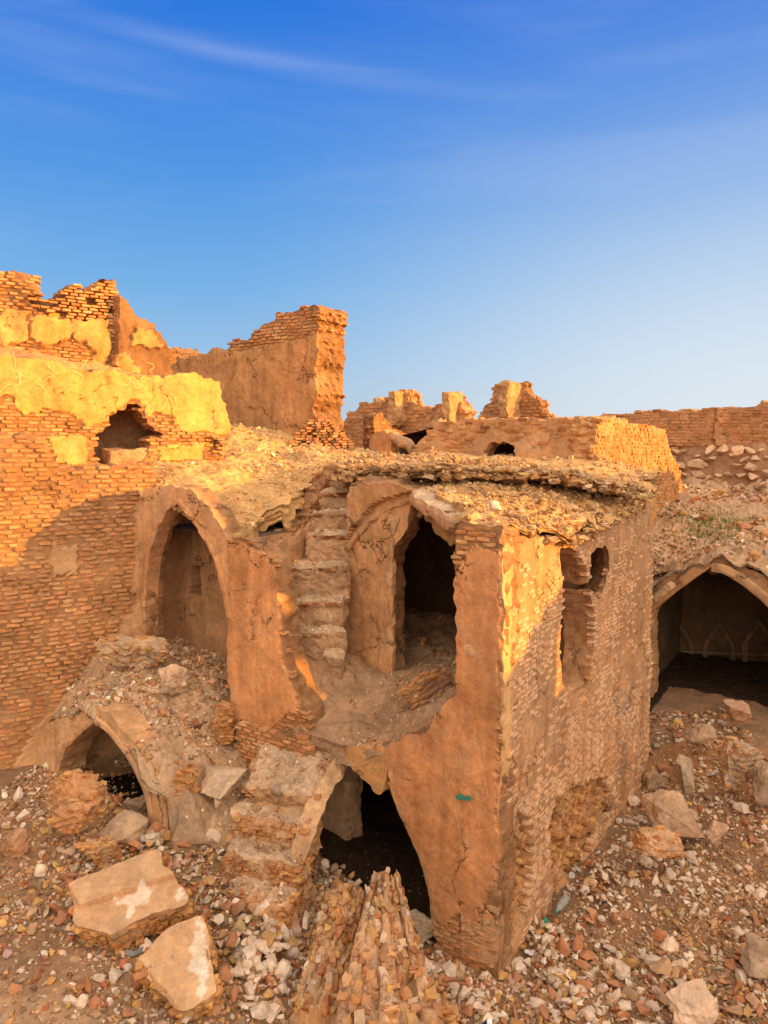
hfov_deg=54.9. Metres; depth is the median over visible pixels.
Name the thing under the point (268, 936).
rubble stone
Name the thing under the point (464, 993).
rubble stone
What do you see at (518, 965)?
rubble stone
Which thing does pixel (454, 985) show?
rubble stone
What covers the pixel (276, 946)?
rubble stone
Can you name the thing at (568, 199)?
sky
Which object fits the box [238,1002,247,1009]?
rubble stone
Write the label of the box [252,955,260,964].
rubble stone
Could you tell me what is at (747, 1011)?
rubble stone
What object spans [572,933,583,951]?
rubble stone
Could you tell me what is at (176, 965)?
fallen slab
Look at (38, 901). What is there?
rubble stone
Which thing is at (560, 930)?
rubble stone
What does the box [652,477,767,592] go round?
debris mound
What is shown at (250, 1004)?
rubble stone
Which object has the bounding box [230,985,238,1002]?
rubble stone
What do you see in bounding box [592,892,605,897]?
rubble stone
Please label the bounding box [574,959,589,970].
rubble stone
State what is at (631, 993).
rubble stone
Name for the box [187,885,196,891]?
rubble stone
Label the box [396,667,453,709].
masonry chunk
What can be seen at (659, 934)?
rubble stone
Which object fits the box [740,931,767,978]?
boulder
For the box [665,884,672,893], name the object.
rubble stone
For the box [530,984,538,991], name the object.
rubble stone
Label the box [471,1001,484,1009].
rubble stone
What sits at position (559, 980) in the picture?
rubble stone
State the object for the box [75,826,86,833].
rubble stone
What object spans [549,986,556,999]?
rubble stone
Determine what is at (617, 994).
rubble stone
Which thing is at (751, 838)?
rubble stone
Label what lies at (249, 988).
rubble stone
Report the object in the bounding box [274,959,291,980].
rubble stone
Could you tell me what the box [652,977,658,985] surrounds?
rubble stone
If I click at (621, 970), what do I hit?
rubble stone
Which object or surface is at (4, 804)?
rubble stone
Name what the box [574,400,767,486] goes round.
long brick wall
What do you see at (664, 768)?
rubble stone
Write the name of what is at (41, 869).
rubble stone
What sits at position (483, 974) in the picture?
rubble stone
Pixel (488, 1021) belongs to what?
drinks can
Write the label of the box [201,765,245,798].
ledge stone
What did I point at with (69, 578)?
brick wall
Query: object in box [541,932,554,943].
rubble stone
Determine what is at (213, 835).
rubble stone
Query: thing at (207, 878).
rubble stone
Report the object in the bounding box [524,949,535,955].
wrapper
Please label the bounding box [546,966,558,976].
rubble stone
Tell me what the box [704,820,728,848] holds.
boulder
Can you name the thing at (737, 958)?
rubble stone
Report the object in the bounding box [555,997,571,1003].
rubble stone
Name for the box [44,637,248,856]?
rubble slope
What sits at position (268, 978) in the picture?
rubble stone
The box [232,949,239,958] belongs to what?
rubble stone
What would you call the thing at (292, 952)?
rubble stone
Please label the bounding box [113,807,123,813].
rubble stone
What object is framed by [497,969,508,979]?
rubble stone
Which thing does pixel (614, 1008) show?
rubble stone
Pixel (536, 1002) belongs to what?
rubble stone
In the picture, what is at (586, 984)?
rubble stone
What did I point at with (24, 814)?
rubble stone
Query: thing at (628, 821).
rubble stone
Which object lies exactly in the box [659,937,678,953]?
rubble stone
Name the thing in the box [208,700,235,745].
brick stump
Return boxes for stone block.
[409,909,433,943]
[645,769,665,790]
[673,754,694,794]
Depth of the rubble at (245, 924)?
7.93 m
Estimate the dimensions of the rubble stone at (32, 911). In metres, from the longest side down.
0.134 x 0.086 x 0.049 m
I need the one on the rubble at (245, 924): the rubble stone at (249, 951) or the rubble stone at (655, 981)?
the rubble stone at (249, 951)
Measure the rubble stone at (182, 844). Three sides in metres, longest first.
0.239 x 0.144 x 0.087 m
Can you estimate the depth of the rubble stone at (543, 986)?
7.46 m
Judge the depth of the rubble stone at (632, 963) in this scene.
7.70 m
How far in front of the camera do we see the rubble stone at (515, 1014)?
7.12 m
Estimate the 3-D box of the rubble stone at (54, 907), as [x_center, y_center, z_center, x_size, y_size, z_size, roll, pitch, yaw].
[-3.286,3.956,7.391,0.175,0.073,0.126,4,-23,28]
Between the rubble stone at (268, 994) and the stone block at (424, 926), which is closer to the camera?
the rubble stone at (268, 994)
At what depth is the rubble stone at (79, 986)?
6.49 m
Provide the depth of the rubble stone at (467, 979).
7.57 m
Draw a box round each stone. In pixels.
[0,802,8,807]
[8,983,23,994]
[13,786,22,800]
[15,809,29,821]
[17,923,27,931]
[25,906,37,918]
[26,922,37,934]
[31,967,42,983]
[32,897,43,905]
[33,863,47,877]
[39,827,47,833]
[47,824,54,834]
[49,903,61,912]
[53,884,64,895]
[53,913,67,924]
[57,909,71,920]
[60,872,77,880]
[62,994,76,1005]
[65,878,73,883]
[74,994,88,1009]
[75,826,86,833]
[75,983,84,991]
[82,976,92,993]
[87,828,98,836]
[88,996,101,1009]
[89,1010,101,1017]
[92,973,105,982]
[109,967,121,983]
[111,794,122,804]
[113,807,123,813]
[114,988,119,996]
[115,845,122,859]
[122,1007,134,1016]
[126,839,140,847]
[146,832,160,839]
[148,821,162,831]
[157,827,165,844]
[163,830,169,840]
[176,841,190,847]
[187,882,196,886]
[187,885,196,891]
[196,880,203,888]
[199,908,207,914]
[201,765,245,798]
[203,875,212,885]
[206,828,220,843]
[207,854,219,861]
[219,963,232,983]
[226,930,238,946]
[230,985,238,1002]
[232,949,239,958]
[233,965,244,976]
[235,961,255,978]
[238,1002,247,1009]
[241,1002,255,1010]
[242,942,256,960]
[242,958,252,971]
[242,994,256,999]
[243,934,256,946]
[244,980,253,994]
[250,1001,269,1019]
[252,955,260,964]
[254,938,268,954]
[261,929,275,946]
[261,960,266,971]
[261,969,268,977]
[263,989,274,999]
[264,953,276,961]
[265,973,273,988]
[266,958,277,970]
[266,1007,281,1022]
[268,946,275,953]
[268,1002,279,1012]
[271,942,281,951]
[272,997,282,1006]
[274,930,283,941]
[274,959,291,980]
[278,983,288,992]
[280,937,295,949]
[280,943,291,949]
[286,945,299,958]
[323,648,344,665]
[438,973,448,986]
[441,961,456,977]
[443,975,458,982]
[448,982,458,990]
[453,959,459,968]
[455,968,464,980]
[458,986,470,1000]
[461,1004,472,1015]
[464,976,472,985]
[466,996,474,1004]
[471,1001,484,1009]
[477,991,484,997]
[479,970,491,980]
[489,501,501,512]
[490,1011,504,1016]
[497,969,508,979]
[511,957,526,973]
[512,971,522,982]
[513,1007,517,1018]
[522,957,530,967]
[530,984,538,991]
[530,997,545,1008]
[539,994,547,999]
[540,983,548,991]
[540,1005,549,1019]
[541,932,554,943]
[545,957,556,967]
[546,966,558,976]
[547,928,557,935]
[548,1008,561,1015]
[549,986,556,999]
[551,950,556,958]
[551,972,567,982]
[554,965,564,973]
[554,972,562,983]
[555,937,569,957]
[555,994,561,1001]
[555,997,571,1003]
[556,928,564,932]
[557,982,568,997]
[563,1009,576,1021]
[569,984,578,995]
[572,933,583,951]
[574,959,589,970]
[575,979,592,989]
[579,949,596,959]
[580,883,589,891]
[581,1006,595,1021]
[583,878,596,886]
[583,914,595,924]
[588,907,597,920]
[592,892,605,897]
[596,983,608,993]
[600,970,610,978]
[603,943,615,952]
[603,956,614,967]
[604,979,623,988]
[609,1005,619,1011]
[612,988,620,1000]
[614,960,630,981]
[616,1011,629,1017]
[617,949,625,959]
[618,999,631,1010]
[620,958,641,968]
[622,986,638,1000]
[624,819,638,824]
[626,870,638,877]
[628,795,639,806]
[638,952,645,959]
[638,1005,651,1015]
[639,854,652,867]
[644,954,660,964]
[645,999,660,1012]
[649,958,671,975]
[651,928,667,941]
[652,873,659,885]
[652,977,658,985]
[656,950,668,954]
[657,981,666,992]
[658,763,671,772]
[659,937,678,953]
[664,867,675,879]
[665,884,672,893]
[671,966,678,977]
[674,731,683,737]
[685,850,697,864]
[690,810,697,819]
[690,903,697,912]
[695,950,707,961]
[716,979,731,984]
[719,1005,742,1014]
[723,958,736,970]
[731,955,740,961]
[731,981,741,996]
[732,802,749,812]
[733,980,744,987]
[734,925,744,936]
[735,948,741,955]
[735,968,746,984]
[743,1005,751,1017]
[745,993,760,1005]
[748,834,754,842]
[752,887,767,900]
[753,912,761,925]
[756,1003,763,1016]
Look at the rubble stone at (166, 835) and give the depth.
8.46 m
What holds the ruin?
on the ground at (690, 683)
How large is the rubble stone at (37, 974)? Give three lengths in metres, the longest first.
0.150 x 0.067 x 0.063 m
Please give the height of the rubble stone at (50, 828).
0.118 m
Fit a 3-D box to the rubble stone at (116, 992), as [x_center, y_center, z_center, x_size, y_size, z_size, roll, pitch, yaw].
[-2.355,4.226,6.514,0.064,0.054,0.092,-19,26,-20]
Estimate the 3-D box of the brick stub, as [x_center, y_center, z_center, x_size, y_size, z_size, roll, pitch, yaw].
[0.114,-1.646,16.572,1.315,1.222,3.074,0,5,0]
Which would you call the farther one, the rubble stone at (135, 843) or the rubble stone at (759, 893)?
the rubble stone at (759, 893)
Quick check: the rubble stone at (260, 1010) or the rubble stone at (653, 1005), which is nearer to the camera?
the rubble stone at (260, 1010)
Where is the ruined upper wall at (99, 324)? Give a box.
[0,270,176,376]
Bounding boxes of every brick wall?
[0,431,157,777]
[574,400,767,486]
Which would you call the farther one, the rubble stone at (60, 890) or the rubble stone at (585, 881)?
the rubble stone at (585, 881)
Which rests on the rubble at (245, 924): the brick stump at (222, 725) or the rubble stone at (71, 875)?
the rubble stone at (71, 875)
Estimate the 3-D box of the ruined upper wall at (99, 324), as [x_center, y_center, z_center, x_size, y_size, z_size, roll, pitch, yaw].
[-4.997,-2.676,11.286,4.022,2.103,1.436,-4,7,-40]
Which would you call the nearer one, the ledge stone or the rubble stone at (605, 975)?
the rubble stone at (605, 975)
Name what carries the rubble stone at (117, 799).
on the rubble at (245, 924)
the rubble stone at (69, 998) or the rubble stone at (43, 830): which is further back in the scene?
the rubble stone at (43, 830)
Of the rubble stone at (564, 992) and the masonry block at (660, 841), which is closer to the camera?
the rubble stone at (564, 992)
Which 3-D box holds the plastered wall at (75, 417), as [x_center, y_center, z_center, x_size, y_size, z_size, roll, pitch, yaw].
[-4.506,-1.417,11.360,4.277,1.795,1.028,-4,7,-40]
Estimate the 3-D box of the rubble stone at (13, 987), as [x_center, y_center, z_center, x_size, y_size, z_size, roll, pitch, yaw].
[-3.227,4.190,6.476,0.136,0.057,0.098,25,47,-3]
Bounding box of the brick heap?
[287,419,360,451]
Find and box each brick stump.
[171,762,200,795]
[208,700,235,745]
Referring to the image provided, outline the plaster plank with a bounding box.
[652,581,674,604]
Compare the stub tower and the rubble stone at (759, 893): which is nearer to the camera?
the rubble stone at (759, 893)
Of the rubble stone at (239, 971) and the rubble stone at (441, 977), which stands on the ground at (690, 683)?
the rubble stone at (441, 977)
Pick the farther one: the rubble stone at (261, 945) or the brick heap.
the brick heap
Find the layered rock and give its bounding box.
[716,736,764,790]
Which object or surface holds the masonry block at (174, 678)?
on the rubble slope
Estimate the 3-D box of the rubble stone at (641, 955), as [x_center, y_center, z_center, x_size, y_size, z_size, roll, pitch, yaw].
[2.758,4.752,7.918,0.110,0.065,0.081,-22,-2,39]
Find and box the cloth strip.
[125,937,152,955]
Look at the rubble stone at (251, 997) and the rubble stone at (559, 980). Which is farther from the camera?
the rubble stone at (559, 980)
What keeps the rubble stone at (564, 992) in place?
on the ground at (690, 683)
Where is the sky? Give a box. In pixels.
[0,0,767,420]
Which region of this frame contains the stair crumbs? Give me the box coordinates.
[227,473,346,902]
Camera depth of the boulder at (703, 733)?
11.77 m
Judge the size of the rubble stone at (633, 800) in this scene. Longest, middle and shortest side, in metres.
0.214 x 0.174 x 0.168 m
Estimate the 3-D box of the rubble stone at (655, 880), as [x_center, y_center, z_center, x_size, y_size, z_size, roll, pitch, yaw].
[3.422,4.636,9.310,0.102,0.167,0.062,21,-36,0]
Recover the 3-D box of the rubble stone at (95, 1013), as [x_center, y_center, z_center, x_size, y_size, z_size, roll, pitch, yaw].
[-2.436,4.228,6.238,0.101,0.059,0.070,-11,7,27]
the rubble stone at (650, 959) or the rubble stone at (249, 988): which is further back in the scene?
the rubble stone at (650, 959)
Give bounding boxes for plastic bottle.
[555,894,569,912]
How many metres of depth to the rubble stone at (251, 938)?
7.16 m
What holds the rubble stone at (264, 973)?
on the ground at (690, 683)
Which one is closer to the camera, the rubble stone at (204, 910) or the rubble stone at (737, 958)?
the rubble stone at (204, 910)
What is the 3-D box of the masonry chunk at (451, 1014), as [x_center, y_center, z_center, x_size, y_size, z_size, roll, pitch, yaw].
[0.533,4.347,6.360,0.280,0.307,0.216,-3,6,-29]
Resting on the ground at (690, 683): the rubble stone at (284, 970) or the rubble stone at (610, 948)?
the rubble stone at (610, 948)
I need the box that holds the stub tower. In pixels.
[478,380,555,419]
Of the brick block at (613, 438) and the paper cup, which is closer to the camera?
the paper cup
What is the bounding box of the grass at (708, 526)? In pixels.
[652,498,767,562]
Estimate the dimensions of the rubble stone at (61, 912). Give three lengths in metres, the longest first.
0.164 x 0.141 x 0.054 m
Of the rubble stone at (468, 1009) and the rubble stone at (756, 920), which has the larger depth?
the rubble stone at (756, 920)
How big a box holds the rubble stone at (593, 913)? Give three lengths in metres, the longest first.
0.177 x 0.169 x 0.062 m
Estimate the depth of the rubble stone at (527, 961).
7.80 m
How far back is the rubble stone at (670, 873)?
9.38 m
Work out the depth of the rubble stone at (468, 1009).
7.15 m
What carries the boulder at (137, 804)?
on the ground at (690, 683)
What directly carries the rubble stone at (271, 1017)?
on the ground at (690, 683)
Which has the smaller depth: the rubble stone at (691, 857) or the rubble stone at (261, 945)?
the rubble stone at (261, 945)
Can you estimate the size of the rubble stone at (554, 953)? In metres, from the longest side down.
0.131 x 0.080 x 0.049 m
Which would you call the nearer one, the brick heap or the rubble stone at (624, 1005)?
the rubble stone at (624, 1005)
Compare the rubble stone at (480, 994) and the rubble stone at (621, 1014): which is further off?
the rubble stone at (480, 994)
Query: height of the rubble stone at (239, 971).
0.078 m
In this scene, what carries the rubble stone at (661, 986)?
on the rubble at (245, 924)
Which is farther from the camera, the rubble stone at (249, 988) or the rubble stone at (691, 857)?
the rubble stone at (691, 857)
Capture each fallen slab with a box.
[67,850,197,954]
[133,914,224,1023]
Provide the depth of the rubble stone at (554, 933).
8.19 m
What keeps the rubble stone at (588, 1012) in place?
on the rubble at (245, 924)
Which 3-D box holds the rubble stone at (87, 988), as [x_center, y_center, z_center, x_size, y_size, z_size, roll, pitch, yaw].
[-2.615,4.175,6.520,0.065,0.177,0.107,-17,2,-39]
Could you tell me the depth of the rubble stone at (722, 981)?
7.43 m
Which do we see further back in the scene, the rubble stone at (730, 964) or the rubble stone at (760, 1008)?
the rubble stone at (730, 964)
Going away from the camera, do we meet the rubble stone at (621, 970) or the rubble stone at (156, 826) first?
the rubble stone at (621, 970)
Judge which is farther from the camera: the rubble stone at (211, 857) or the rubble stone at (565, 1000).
the rubble stone at (211, 857)
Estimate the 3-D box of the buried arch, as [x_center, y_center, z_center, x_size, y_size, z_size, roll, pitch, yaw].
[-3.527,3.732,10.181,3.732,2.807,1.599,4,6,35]
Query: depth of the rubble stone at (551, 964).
7.77 m
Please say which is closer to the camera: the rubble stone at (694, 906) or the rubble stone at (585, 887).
the rubble stone at (694, 906)
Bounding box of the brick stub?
[361,412,415,453]
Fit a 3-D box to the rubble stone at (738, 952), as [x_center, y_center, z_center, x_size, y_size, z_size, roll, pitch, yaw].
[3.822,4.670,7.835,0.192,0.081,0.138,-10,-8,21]
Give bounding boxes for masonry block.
[94,634,169,670]
[158,664,188,695]
[629,825,686,859]
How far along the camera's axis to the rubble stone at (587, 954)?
7.94 m
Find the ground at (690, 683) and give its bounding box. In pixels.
[0,651,767,1023]
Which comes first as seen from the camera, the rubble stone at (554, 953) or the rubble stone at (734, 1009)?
the rubble stone at (734, 1009)
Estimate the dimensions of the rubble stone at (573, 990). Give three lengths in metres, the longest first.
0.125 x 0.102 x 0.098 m
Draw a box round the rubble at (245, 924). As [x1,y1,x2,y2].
[0,708,767,1023]
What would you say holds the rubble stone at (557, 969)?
on the rubble at (245, 924)
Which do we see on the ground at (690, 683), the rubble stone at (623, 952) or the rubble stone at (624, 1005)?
the rubble stone at (623, 952)
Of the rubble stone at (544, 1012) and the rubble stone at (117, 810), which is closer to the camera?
the rubble stone at (544, 1012)
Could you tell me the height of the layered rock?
0.827 m
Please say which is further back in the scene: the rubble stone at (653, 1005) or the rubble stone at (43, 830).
the rubble stone at (43, 830)
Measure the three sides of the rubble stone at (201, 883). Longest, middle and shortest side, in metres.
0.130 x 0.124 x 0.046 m
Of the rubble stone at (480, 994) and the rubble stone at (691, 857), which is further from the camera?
the rubble stone at (691, 857)
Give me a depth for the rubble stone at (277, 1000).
6.68 m
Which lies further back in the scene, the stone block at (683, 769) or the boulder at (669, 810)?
the stone block at (683, 769)
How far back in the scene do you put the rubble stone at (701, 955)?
7.81 m
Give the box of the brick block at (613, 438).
[399,415,682,526]
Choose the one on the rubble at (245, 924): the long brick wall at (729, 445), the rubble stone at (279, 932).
the rubble stone at (279, 932)
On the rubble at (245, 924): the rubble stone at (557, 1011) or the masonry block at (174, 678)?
the rubble stone at (557, 1011)
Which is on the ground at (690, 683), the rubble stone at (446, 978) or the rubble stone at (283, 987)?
the rubble stone at (283, 987)
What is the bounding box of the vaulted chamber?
[650,554,767,697]
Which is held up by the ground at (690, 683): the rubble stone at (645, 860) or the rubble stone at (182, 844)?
the rubble stone at (645, 860)
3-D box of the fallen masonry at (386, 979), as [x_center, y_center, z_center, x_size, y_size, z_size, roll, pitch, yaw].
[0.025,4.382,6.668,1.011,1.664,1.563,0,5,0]
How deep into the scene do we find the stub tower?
23.35 m
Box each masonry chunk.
[72,835,117,865]
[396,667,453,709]
[437,1000,460,1023]
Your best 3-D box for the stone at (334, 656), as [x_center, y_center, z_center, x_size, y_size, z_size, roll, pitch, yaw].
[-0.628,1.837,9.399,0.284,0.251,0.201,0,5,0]
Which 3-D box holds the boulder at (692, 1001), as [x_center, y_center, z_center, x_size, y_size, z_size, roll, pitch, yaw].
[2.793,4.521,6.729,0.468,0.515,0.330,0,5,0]
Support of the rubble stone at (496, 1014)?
on the ground at (690, 683)
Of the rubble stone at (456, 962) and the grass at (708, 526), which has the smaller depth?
the rubble stone at (456, 962)
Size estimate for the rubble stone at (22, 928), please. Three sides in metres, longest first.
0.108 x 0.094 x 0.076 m
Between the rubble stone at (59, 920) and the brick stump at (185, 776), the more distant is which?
the brick stump at (185, 776)
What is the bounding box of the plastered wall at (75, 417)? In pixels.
[0,353,230,466]
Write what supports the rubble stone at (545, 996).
on the ground at (690, 683)
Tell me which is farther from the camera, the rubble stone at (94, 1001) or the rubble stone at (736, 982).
the rubble stone at (736, 982)
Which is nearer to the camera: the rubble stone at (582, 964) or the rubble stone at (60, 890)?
the rubble stone at (60, 890)
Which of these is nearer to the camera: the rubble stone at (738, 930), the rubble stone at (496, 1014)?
the rubble stone at (496, 1014)
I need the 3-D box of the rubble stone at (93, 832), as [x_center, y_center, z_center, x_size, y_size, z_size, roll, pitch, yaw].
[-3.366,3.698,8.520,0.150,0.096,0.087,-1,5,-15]
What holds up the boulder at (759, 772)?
on the rubble at (245, 924)
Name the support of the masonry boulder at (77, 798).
on the rubble at (245, 924)
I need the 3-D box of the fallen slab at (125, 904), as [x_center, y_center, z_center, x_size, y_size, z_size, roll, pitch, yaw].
[-2.466,3.811,7.275,1.222,0.700,0.792,-1,5,-15]
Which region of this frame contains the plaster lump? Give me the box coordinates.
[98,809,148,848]
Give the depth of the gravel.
10.29 m
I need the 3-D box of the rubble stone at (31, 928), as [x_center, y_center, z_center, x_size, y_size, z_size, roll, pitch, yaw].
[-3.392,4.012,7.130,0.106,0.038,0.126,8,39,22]
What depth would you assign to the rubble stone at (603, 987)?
7.43 m
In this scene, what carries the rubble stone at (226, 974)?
on the rubble at (245, 924)
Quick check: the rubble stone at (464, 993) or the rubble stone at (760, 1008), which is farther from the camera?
the rubble stone at (464, 993)
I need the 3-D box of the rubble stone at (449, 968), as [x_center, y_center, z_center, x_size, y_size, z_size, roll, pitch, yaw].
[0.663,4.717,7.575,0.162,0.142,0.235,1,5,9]
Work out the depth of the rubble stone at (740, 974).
7.45 m
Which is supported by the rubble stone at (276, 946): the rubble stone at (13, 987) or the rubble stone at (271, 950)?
the rubble stone at (271, 950)
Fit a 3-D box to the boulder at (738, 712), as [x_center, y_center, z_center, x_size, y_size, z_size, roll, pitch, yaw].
[5.893,3.356,12.348,0.453,0.408,0.349,0,5,0]
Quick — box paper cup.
[567,872,574,878]
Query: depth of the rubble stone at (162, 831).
8.53 m
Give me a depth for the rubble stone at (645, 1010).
7.07 m
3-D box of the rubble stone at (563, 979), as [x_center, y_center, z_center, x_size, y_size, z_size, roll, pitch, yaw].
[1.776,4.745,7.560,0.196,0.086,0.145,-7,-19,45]
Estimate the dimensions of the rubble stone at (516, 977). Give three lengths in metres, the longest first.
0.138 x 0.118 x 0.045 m
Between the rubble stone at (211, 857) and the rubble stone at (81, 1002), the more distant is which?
the rubble stone at (211, 857)
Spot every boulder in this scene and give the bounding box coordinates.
[4,828,28,857]
[46,768,107,834]
[123,795,147,813]
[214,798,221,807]
[642,789,704,837]
[665,978,718,1023]
[685,724,717,743]
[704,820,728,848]
[723,699,751,724]
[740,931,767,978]
[750,762,767,805]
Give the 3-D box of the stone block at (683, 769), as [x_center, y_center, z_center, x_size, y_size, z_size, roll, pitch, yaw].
[4.585,3.984,11.202,0.331,0.514,0.362,0,5,0]
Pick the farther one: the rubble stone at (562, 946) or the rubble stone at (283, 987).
the rubble stone at (562, 946)
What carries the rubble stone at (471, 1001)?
on the rubble at (245, 924)
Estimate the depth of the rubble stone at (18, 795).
9.12 m
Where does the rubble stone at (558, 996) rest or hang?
on the rubble at (245, 924)
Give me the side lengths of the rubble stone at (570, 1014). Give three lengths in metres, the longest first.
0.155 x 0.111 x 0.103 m
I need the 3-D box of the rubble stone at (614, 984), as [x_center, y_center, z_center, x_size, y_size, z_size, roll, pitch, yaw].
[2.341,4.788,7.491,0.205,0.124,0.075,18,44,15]
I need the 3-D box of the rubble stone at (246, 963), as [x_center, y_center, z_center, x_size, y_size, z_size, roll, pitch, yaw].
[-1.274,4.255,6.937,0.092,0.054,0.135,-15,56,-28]
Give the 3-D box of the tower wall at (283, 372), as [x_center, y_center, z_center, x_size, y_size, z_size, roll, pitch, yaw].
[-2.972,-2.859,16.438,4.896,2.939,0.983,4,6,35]
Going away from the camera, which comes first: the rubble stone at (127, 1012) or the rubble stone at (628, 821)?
the rubble stone at (127, 1012)
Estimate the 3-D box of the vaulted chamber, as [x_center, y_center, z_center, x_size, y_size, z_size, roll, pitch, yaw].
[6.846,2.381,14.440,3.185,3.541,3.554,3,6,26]
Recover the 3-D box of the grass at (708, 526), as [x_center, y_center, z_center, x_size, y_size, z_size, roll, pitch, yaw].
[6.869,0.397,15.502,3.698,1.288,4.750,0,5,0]
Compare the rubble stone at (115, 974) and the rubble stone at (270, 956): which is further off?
the rubble stone at (270, 956)
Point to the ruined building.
(511, 775)
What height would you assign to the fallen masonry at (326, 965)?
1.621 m
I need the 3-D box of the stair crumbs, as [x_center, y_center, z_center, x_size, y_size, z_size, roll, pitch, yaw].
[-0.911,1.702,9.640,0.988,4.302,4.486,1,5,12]
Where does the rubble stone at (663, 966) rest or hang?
on the rubble at (245, 924)
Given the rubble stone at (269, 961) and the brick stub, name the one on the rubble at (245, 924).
the rubble stone at (269, 961)
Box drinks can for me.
[482,1018,491,1023]
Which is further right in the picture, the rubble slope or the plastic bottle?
the plastic bottle
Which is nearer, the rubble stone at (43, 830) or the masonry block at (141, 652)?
the rubble stone at (43, 830)
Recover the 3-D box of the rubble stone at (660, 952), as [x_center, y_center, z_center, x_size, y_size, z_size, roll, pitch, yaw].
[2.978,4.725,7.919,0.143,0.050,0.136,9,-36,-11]
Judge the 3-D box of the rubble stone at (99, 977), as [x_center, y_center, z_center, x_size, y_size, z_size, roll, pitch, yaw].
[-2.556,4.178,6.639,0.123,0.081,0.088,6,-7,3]
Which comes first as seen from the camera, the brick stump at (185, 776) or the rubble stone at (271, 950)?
the rubble stone at (271, 950)
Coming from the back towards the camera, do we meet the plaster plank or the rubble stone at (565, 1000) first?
the plaster plank
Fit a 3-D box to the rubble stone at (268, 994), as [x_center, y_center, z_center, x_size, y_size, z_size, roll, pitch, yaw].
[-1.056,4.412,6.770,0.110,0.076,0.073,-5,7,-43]
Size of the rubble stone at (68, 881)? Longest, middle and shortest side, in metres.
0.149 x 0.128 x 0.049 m
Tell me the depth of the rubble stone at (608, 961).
7.81 m
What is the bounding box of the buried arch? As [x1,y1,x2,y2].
[35,702,207,844]
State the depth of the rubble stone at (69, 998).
6.35 m
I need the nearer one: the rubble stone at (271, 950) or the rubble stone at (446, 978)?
the rubble stone at (271, 950)
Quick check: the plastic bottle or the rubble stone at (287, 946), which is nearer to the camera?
the rubble stone at (287, 946)
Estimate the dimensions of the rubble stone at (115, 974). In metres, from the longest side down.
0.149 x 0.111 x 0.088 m
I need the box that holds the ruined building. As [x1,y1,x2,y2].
[137,425,661,976]
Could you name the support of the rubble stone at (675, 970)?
on the ground at (690, 683)
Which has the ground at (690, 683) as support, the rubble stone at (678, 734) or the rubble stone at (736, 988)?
the rubble stone at (736, 988)
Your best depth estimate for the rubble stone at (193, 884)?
7.82 m
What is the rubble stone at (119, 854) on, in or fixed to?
on the ground at (690, 683)
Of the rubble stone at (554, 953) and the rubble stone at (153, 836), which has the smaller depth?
the rubble stone at (554, 953)
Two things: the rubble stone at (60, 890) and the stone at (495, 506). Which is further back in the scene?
the stone at (495, 506)
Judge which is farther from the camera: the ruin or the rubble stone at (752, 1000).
the ruin
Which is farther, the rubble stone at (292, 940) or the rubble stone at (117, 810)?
the rubble stone at (117, 810)
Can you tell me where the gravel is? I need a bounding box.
[49,422,767,828]
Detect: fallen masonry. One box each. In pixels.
[290,882,364,1023]
[335,867,443,1023]
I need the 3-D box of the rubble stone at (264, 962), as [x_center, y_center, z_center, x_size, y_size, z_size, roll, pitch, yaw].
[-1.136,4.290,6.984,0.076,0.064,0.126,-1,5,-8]
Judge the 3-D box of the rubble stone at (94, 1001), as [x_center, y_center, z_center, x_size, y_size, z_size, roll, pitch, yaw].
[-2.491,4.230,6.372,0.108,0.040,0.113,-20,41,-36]
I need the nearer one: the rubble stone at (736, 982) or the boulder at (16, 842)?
the rubble stone at (736, 982)
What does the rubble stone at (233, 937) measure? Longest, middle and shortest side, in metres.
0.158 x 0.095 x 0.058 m
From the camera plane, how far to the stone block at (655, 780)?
11.65 m
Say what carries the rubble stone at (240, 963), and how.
on the ground at (690, 683)
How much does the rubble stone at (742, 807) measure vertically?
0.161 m
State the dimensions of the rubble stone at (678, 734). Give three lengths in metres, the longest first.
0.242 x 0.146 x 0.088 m
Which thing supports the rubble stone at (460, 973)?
on the rubble stone
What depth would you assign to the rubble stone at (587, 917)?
8.53 m
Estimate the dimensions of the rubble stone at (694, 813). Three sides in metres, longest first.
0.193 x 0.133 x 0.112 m
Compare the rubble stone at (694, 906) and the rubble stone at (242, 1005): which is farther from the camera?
the rubble stone at (694, 906)
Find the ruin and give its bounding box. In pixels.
[336,389,477,447]
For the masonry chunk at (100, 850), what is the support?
on the ground at (690, 683)
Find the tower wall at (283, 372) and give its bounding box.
[167,305,347,440]
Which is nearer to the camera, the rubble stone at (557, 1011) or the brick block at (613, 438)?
the rubble stone at (557, 1011)
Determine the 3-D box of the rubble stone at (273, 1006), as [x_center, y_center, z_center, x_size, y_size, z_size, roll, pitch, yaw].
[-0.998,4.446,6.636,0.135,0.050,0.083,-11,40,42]

